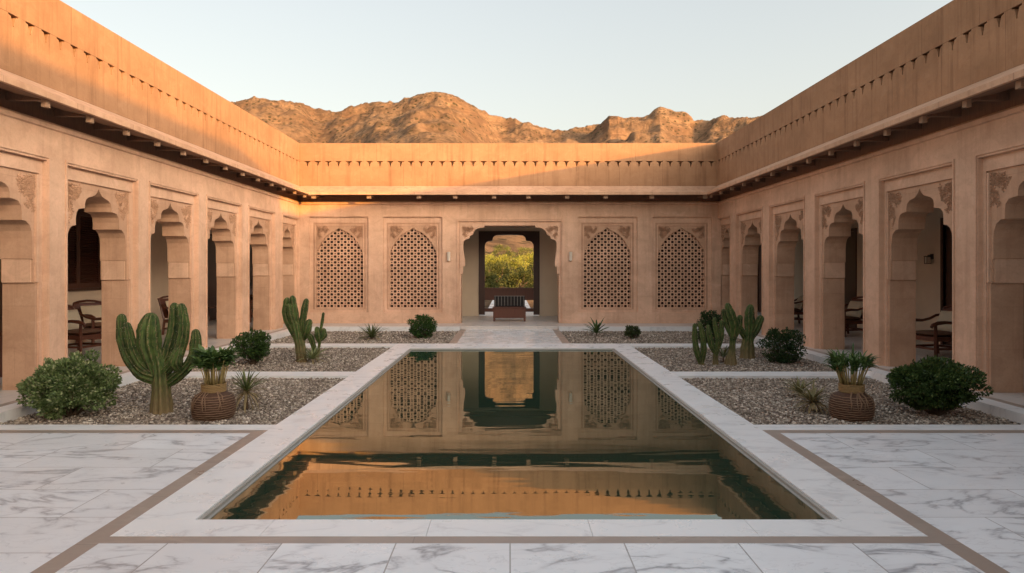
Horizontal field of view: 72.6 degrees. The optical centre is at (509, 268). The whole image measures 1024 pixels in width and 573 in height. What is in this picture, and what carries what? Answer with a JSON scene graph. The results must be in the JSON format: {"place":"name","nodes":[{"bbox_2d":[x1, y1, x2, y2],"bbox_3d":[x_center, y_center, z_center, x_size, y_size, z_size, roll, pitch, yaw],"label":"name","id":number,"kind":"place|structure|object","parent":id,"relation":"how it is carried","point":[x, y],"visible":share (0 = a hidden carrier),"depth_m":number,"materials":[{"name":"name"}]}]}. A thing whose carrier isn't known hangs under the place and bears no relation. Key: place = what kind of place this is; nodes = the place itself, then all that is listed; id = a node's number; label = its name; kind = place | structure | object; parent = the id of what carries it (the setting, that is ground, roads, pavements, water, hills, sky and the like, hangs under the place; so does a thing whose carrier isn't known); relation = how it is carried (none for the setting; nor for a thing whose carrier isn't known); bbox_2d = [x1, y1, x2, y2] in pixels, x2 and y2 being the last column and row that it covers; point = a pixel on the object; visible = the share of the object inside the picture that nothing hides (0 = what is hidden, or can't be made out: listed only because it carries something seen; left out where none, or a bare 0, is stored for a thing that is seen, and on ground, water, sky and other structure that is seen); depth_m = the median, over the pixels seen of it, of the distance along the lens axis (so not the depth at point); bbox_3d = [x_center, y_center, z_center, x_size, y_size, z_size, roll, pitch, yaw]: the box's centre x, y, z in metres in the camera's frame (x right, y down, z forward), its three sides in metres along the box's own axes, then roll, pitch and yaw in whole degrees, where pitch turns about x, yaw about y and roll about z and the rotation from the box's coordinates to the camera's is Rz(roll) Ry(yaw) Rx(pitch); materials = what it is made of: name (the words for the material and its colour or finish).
{"place":"outdoors","nodes":[
{"label":"outdoors","id":0,"kind":"place"},
{"bbox_2d":[0,332,1,376],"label":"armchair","id":1,"kind":"object","parent":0,"point":[0,354],"visible":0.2,"depth_m":10.40,"materials":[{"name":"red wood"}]},
{"bbox_2d":[0,377,344,424],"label":"gravel","id":2,"kind":"structure","parent":0,"point":[282,399],"depth_m":8.81,"materials":[{"name":"grey gravel"}]},
{"bbox_2d":[15,349,121,419],"bbox_3d":[-5.197,1.357,8.264,1.049,0.814,1.018,0,0,38],"label":"shrub","id":3,"kind":"object","parent":2,"relation":"on","point":[65,387],"visible":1,"depth_m":8.05,"materials":[{"name":"green plant"}]},
{"bbox_2d":[115,303,202,414],"bbox_3d":[-4.271,1.097,8.412,1.116,1.370,0.370,0,0,6],"label":"cactus","id":4,"kind":"object","parent":2,"relation":"on","point":[147,357],"visible":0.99,"depth_m":8.36,"materials":[{"name":"green plant"}]},
{"bbox_2d":[188,344,238,421],"bbox_3d":[-3.438,1.319,8.139,0.576,0.862,0.548,0,0,-25],"label":"basket planter","id":5,"kind":"object","parent":2,"relation":"on","point":[213,400],"visible":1,"depth_m":8.00,"materials":[{"name":"brown wicker"}]},
{"bbox_2d":[229,368,266,412],"bbox_3d":[-3.232,1.643,8.610,0.496,0.873,0.576,0,0,-30],"label":"yucca","id":6,"kind":"object","parent":2,"relation":"on","point":[245,392],"visible":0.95,"depth_m":8.57,"materials":[{"name":"green plant"}]},
{"bbox_2d":[208,306,216,324],"bbox_3d":[-8.500,1.353,19.900,0.540,0.545,0.540,0,0,0],"label":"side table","id":7,"kind":"object","parent":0,"point":[209,314],"visible":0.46,"depth_m":19.77,"materials":[{"name":"brown wood"}]},
{"bbox_2d":[250,299,252,322],"bbox_3d":[-8.135,1.148,21.094,0.961,0.952,0.752,0,0,-10],"label":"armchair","id":8,"kind":"object","parent":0,"point":[251,309],"visible":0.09,"depth_m":20.83,"materials":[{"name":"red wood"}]},
{"bbox_2d":[250,289,252,317],"bbox_3d":[-8.236,1.148,23.400,0.961,0.952,0.752,0,0,0],"label":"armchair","id":9,"kind":"object","parent":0,"point":[251,294],"visible":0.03,"depth_m":23.24,"materials":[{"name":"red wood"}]},
{"bbox_2d":[173,347,389,371],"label":"gravel","id":10,"kind":"structure","parent":0,"point":[341,359],"depth_m":12.97,"materials":[{"name":"grey gravel"}]},
{"bbox_2d":[228,327,271,364],"bbox_3d":[-4.695,1.410,12.694,0.724,0.698,0.650,0,0,0],"label":"shrub","id":11,"kind":"object","parent":10,"relation":"on","point":[254,349],"visible":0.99,"depth_m":12.60,"materials":[{"name":"green plant"}]},
{"bbox_2d":[282,295,312,362],"bbox_3d":[-3.952,1.146,12.959,0.658,1.298,0.274,0,0,12],"label":"cactus","id":12,"kind":"object","parent":10,"relation":"on","point":[299,328],"visible":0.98,"depth_m":12.91,"materials":[{"name":"green plant"}]},
{"bbox_2d":[297,346,329,363],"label":"agave","id":13,"kind":"object","parent":10,"relation":"on","point":[311,354],"visible":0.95,"depth_m":12.85,"materials":[{"name":"green plant"}]},
{"bbox_2d":[308,312,326,357],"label":"cactus","id":14,"kind":"object","parent":10,"relation":"on","point":[320,334],"visible":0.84,"depth_m":13.60,"materials":[{"name":"green plant"}]},
{"bbox_2d":[269,330,457,342],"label":"gravel","id":15,"kind":"structure","parent":0,"point":[387,337],"depth_m":17.38,"materials":[{"name":"grey gravel"}]},
{"bbox_2d":[355,323,387,338],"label":"agave","id":16,"kind":"object","parent":15,"relation":"on","point":[372,333],"visible":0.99,"depth_m":17.16,"materials":[{"name":"green plant"}]},
{"bbox_2d":[406,314,437,337],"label":"shrub","id":17,"kind":"object","parent":15,"relation":"on","point":[427,328],"visible":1,"depth_m":17.38,"materials":[{"name":"green plant"}]},
{"bbox_2d":[231,92,760,307],"bbox_3d":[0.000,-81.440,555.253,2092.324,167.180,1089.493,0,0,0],"label":"hills","id":18,"kind":"structure","parent":0,"point":[434,117],"depth_m":477.08,"materials":[{"name":"brown stone"}]},
{"bbox_2d":[485,262,499,287],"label":"tree","id":19,"kind":"object","parent":18,"relation":"on","point":[490,276],"visible":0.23,"depth_m":51.81,"materials":[{"name":"green plant"}]},
{"bbox_2d":[485,253,512,268],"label":"tree","id":20,"kind":"object","parent":18,"relation":"on","point":[505,255],"visible":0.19,"depth_m":87.64,"materials":[{"name":"yellow plant"}]},
{"bbox_2d":[486,255,512,282],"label":"tree","id":21,"kind":"object","parent":18,"relation":"on","point":[492,260],"visible":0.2,"depth_m":69.74,"materials":[{"name":"green plant"}]},
{"bbox_2d":[485,260,518,287],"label":"tree","id":22,"kind":"object","parent":18,"relation":"on","point":[496,267],"visible":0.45,"depth_m":54.62,"materials":[{"name":"green plant"}]},
{"bbox_2d":[491,243,515,259],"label":"tree","id":23,"kind":"object","parent":18,"relation":"on","point":[496,250],"visible":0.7,"depth_m":111.63,"materials":[{"name":"green plant"}]},
{"bbox_2d":[498,255,528,282],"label":"tree","id":24,"kind":"object","parent":18,"relation":"on","point":[513,265],"visible":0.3,"depth_m":63.81,"materials":[{"name":"yellow plant"}]},
{"bbox_2d":[502,254,524,270],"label":"tree","id":25,"kind":"object","parent":18,"relation":"on","point":[519,259],"visible":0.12,"depth_m":81.66,"materials":[{"name":"yellow plant"}]},
{"bbox_2d":[512,247,532,261],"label":"tree","id":26,"kind":"object","parent":18,"relation":"on","point":[523,248],"visible":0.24,"depth_m":105.83,"materials":[{"name":"green plant"}]},
{"bbox_2d":[515,254,532,272],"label":"tree","id":27,"kind":"object","parent":18,"relation":"on","point":[526,260],"visible":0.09,"depth_m":70.45,"materials":[{"name":"yellow plant"}]},
{"bbox_2d":[518,252,532,262],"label":"tree","id":28,"kind":"object","parent":18,"relation":"on","point":[526,257],"visible":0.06,"depth_m":89.61,"materials":[{"name":"yellow plant"}]},
{"bbox_2d":[527,262,532,283],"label":"tree","id":29,"kind":"object","parent":18,"relation":"on","point":[530,267],"visible":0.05,"depth_m":53.90,"materials":[{"name":"green plant"}]},
{"bbox_2d":[60,0,952,130],"label":"sky","id":30,"kind":"structure","parent":0,"point":[562,65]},
{"bbox_2d":[457,329,561,342],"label":"path","id":31,"kind":"structure","parent":0,"point":[509,336],"depth_m":17.46,"materials":[{"name":"stone"}]},
{"bbox_2d":[489,300,529,307],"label":"path","id":32,"kind":"structure","parent":0,"point":[492,304],"depth_m":32.63,"materials":[{"name":"stone"}]},
{"bbox_2d":[0,433,1023,572],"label":"marble paving","id":33,"kind":"structure","parent":0,"point":[60,493],"depth_m":5.68,"materials":[{"name":"white stone"}]},
{"bbox_2d":[0,329,1023,572],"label":"taupe border","id":34,"kind":"object","parent":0,"point":[103,534],"visible":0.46,"depth_m":4.41,"materials":[{"name":"stone"}]},
{"bbox_2d":[0,343,1023,429],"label":"bed kerb","id":35,"kind":"structure","parent":34,"relation":"on","point":[704,375],"depth_m":11.05,"materials":[{"name":"stone"}]},
{"bbox_2d":[0,312,1023,405],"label":"arcade floor","id":36,"kind":"structure","parent":0,"point":[486,321],"depth_m":19.51,"materials":[{"name":"beige stone"}]},
{"bbox_2d":[68,305,101,354],"bbox_3d":[-8.185,1.148,13.257,0.961,0.952,0.752,0,0,12],"label":"armchair","id":37,"kind":"object","parent":36,"relation":"on","point":[77,330],"visible":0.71,"depth_m":13.17,"materials":[{"name":"red wood"}]},
{"bbox_2d":[72,300,101,342],"bbox_3d":[-8.781,1.148,14.918,0.961,0.952,0.752,0,0,30],"label":"armchair","id":38,"kind":"object","parent":36,"relation":"on","point":[93,308],"visible":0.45,"depth_m":14.92,"materials":[{"name":"red wood"}]},
{"bbox_2d":[0,0,310,389],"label":"arcade building","id":39,"kind":"structure","parent":36,"relation":"on","point":[136,182],"depth_m":11.56,"materials":[{"name":"stone"}]},
{"bbox_2d":[0,259,1,331],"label":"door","id":40,"kind":"structure","parent":39,"relation":"in","point":[0,259],"depth_m":12.79,"materials":[{"name":"brown wood"}]},
{"bbox_2d":[68,208,101,290],"bbox_3d":[-9.325,-0.415,15.050,0.150,1.790,1.720,0,0,0],"label":"window","id":41,"kind":"structure","parent":39,"relation":"in","point":[84,263],"depth_m":15.28,"materials":[{"name":"brown wood"}]},
{"bbox_2d":[208,234,216,320],"bbox_3d":[-9.345,0.270,21.250,0.150,2.700,2.860,0,0,0],"label":"door","id":42,"kind":"structure","parent":39,"relation":"in","point":[212,279],"depth_m":21.88,"materials":[{"name":"brown wood"}]},
{"bbox_2d":[250,245,252,306],"bbox_3d":[-9.345,0.270,25.100,0.150,2.700,1.960,0,0,0],"label":"door","id":43,"kind":"structure","parent":39,"relation":"in","point":[251,265],"depth_m":25.19,"materials":[{"name":"brown wood"}]},
{"bbox_2d":[157,296,167,334],"bbox_3d":[-8.083,1.148,17.212,0.961,0.952,0.752,0,0,20],"label":"armchair","id":44,"kind":"object","parent":36,"relation":"on","point":[163,304],"visible":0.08,"depth_m":17.06,"materials":[{"name":"red wood"}]},
{"bbox_2d":[492,296,525,320],"bbox_3d":[0.000,1.238,21.700,1.040,0.765,0.600,0,0,0],"label":"bench","id":45,"kind":"object","parent":36,"relation":"on","point":[509,307],"visible":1,"depth_m":21.42,"materials":[{"name":"red wood"}]},
{"bbox_2d":[297,143,720,322],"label":"gate building","id":46,"kind":"structure","parent":36,"relation":"on","point":[385,228],"depth_m":20.64,"materials":[{"name":"stone"}]},
{"bbox_2d":[569,251,571,260],"bbox_3d":[1.805,-0.360,20.598,0.100,0.300,0.114,0,0,0],"label":"wall lamp","id":47,"kind":"object","parent":46,"relation":"attached to","point":[570,255],"visible":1,"depth_m":20.55,"materials":[{"name":"glass"}]},
{"bbox_2d":[794,296,802,323],"bbox_3d":[8.235,1.148,20.297,0.961,0.952,0.752,0,0,5],"label":"armchair","id":48,"kind":"object","parent":36,"relation":"on","point":[798,309],"visible":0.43,"depth_m":20.06,"materials":[{"name":"red wood"}]},
{"bbox_2d":[845,296,862,336],"bbox_3d":[8.184,1.148,16.909,0.961,0.952,0.752,0,0,-15],"label":"armchair","id":49,"kind":"object","parent":36,"relation":"on","point":[854,312],"visible":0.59,"depth_m":16.76,"materials":[{"name":"red wood"}]},
{"bbox_2d":[701,0,1023,392],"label":"arcade building","id":50,"kind":"structure","parent":36,"relation":"on","point":[873,177],"depth_m":11.52,"materials":[{"name":"stone"}]},
{"bbox_2d":[757,245,760,311],"bbox_3d":[9.295,0.270,25.100,0.150,2.700,1.960,0,0,0],"label":"door","id":51,"kind":"structure","parent":50,"relation":"in","point":[759,250],"depth_m":25.84,"materials":[{"name":"brown wood"}]},
{"bbox_2d":[845,228,856,327],"bbox_3d":[9.295,0.270,19.525,0.150,2.700,1.910,0,0,0],"label":"door","id":52,"kind":"structure","parent":50,"relation":"in","point":[851,243],"depth_m":18.89,"materials":[{"name":"brown wood"}]},
{"bbox_2d":[924,254,933,263],"bbox_3d":[9.172,-0.210,15.260,0.155,0.220,0.110,0,0,0],"label":"wall lantern","id":53,"kind":"object","parent":50,"relation":"attached to","point":[927,259],"depth_m":15.22,"materials":[{"name":"metal"}]},
{"bbox_2d":[940,218,951,345],"bbox_3d":[9.295,0.270,14.200,0.150,2.700,1.460,0,0,0],"label":"door","id":54,"kind":"structure","parent":50,"relation":"in","point":[948,234],"depth_m":14.81,"materials":[{"name":"brown wood"}]},
{"bbox_2d":[916,305,951,356],"bbox_3d":[7.955,1.148,12.957,0.961,0.952,0.752,0,0,-12],"label":"armchair","id":55,"kind":"object","parent":36,"relation":"on","point":[942,330],"visible":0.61,"depth_m":12.83,"materials":[{"name":"red wood"}]},
{"bbox_2d":[0,326,1023,424],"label":"walkway kerb","id":56,"kind":"structure","parent":0,"point":[13,411],"depth_m":11.18,"materials":[{"name":"stone"}]},
{"bbox_2d":[0,328,1023,407],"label":"walkway border","id":57,"kind":"object","parent":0,"point":[984,396],"depth_m":8.88,"materials":[{"name":"beige stone"}]},
{"bbox_2d":[211,350,823,519],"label":"water","id":58,"kind":"structure","parent":0,"point":[512,434],"depth_m":6.52,"materials":[{"name":"brown liquid"}]},
{"bbox_2d":[55,543,984,572],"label":"marble tiles","id":59,"kind":"object","parent":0,"point":[519,558],"visible":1,"depth_m":4.09,"materials":[{"name":"white stone"}]},
{"bbox_2d":[560,330,741,343],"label":"gravel","id":60,"kind":"structure","parent":0,"point":[666,336],"depth_m":17.55,"materials":[{"name":"grey gravel"}]},
{"bbox_2d":[585,317,608,335],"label":"agave","id":61,"kind":"object","parent":60,"relation":"on","point":[595,328],"visible":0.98,"depth_m":17.94,"materials":[{"name":"green plant"}]},
{"bbox_2d":[624,325,640,338],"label":"shrub","id":62,"kind":"object","parent":60,"relation":"on","point":[630,332],"visible":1,"depth_m":17.28,"materials":[{"name":"green plant"}]},
{"bbox_2d":[696,310,724,342],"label":"shrub","id":63,"kind":"object","parent":60,"relation":"on","point":[705,319],"visible":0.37,"depth_m":16.09,"materials":[{"name":"green plant"}]},
{"bbox_2d":[634,347,849,371],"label":"gravel","id":64,"kind":"structure","parent":0,"point":[678,359],"depth_m":12.75,"materials":[{"name":"grey gravel"}]},
{"bbox_2d":[691,322,706,365],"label":"cactus","id":65,"kind":"object","parent":64,"relation":"on","point":[700,353],"visible":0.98,"depth_m":12.59,"materials":[{"name":"green plant"}]},
{"bbox_2d":[705,317,723,364],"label":"cactus","id":66,"kind":"object","parent":64,"relation":"on","point":[719,338],"visible":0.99,"depth_m":12.60,"materials":[{"name":"green plant"}]},
{"bbox_2d":[710,345,736,361],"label":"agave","id":67,"kind":"object","parent":64,"relation":"on","point":[723,355],"visible":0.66,"depth_m":12.86,"materials":[{"name":"green plant"}]},
{"bbox_2d":[721,303,742,365],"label":"cactus","id":68,"kind":"object","parent":64,"relation":"on","point":[733,323],"visible":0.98,"depth_m":12.58,"materials":[{"name":"green plant"}]},
{"bbox_2d":[739,304,763,359],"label":"cactus","id":69,"kind":"object","parent":64,"relation":"on","point":[749,333],"visible":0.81,"depth_m":13.46,"materials":[{"name":"green plant"}]},
{"bbox_2d":[756,327,807,363],"bbox_3d":[5.022,1.414,12.893,0.851,0.707,0.730,0,0,0],"label":"shrub","id":70,"kind":"object","parent":64,"relation":"on","point":[775,342],"visible":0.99,"depth_m":12.78,"materials":[{"name":"green plant"}]},
{"bbox_2d":[681,377,1023,424],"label":"gravel","id":71,"kind":"structure","parent":0,"point":[762,401],"depth_m":8.79,"materials":[{"name":"grey gravel"}]},
{"bbox_2d":[781,377,818,397],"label":"yucca","id":72,"kind":"object","parent":71,"relation":"on","point":[798,385],"visible":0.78,"depth_m":9.43,"materials":[{"name":"green plant"}]},
{"bbox_2d":[788,379,832,414],"bbox_3d":[3.691,1.607,8.478,0.600,0.483,0.620,0,0,27],"label":"yucca","id":73,"kind":"object","parent":71,"relation":"on","point":[813,398],"visible":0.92,"depth_m":8.45,"materials":[{"name":"green plant"}]},
{"bbox_2d":[823,343,879,422],"bbox_3d":[3.972,1.313,8.109,0.631,0.874,0.652,0,0,28],"label":"basket planter","id":74,"kind":"object","parent":71,"relation":"on","point":[852,400],"visible":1,"depth_m":7.97,"materials":[{"name":"brown wicker"}]},
{"bbox_2d":[885,355,993,415],"bbox_3d":[5.072,1.394,8.308,1.102,0.741,1.050,0,0,0],"label":"shrub","id":75,"kind":"object","parent":71,"relation":"on","point":[936,385],"visible":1,"depth_m":8.13,"materials":[{"name":"green plant"}]},
{"bbox_3d":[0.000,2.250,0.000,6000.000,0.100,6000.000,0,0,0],"label":"ground","id":76,"kind":"structure","parent":0,"visible":0},
{"bbox_2d":[499,265,532,287],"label":"tree","id":77,"kind":"object","parent":76,"relation":"on","point":[523,276],"visible":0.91,"depth_m":50.49,"materials":[{"name":"green plant"}]},
{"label":"pool wall","id":78,"kind":"structure","parent":76,"relation":"on","visible":0},
{"bbox_2d":[206,350,827,518],"bbox_3d":[0.055,1.816,9.834,4.360,0.168,10.213,0,0,0],"label":"pool ledge","id":79,"kind":"object","parent":78,"relation":"attached to","point":[349,401],"visible":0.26,"depth_m":6.50,"materials":[{"name":"grey stone"}]},
{"bbox_2d":[198,349,835,518],"bbox_3d":[0.055,1.731,9.834,4.372,0.038,10.215,0,0,0],"label":"pool lip","id":80,"kind":"object","parent":79,"relation":"on","point":[218,505],"visible":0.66,"depth_m":6.75,"materials":[{"name":"white stone"}]},
{"bbox_2d":[111,343,926,535],"bbox_3d":[0.060,1.722,10.135,5.200,0.045,11.410,0,0,0],"label":"pool coping","id":81,"kind":"object","parent":78,"relation":"on","point":[851,510],"visible":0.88,"depth_m":4.90,"materials":[{"name":"stone"}]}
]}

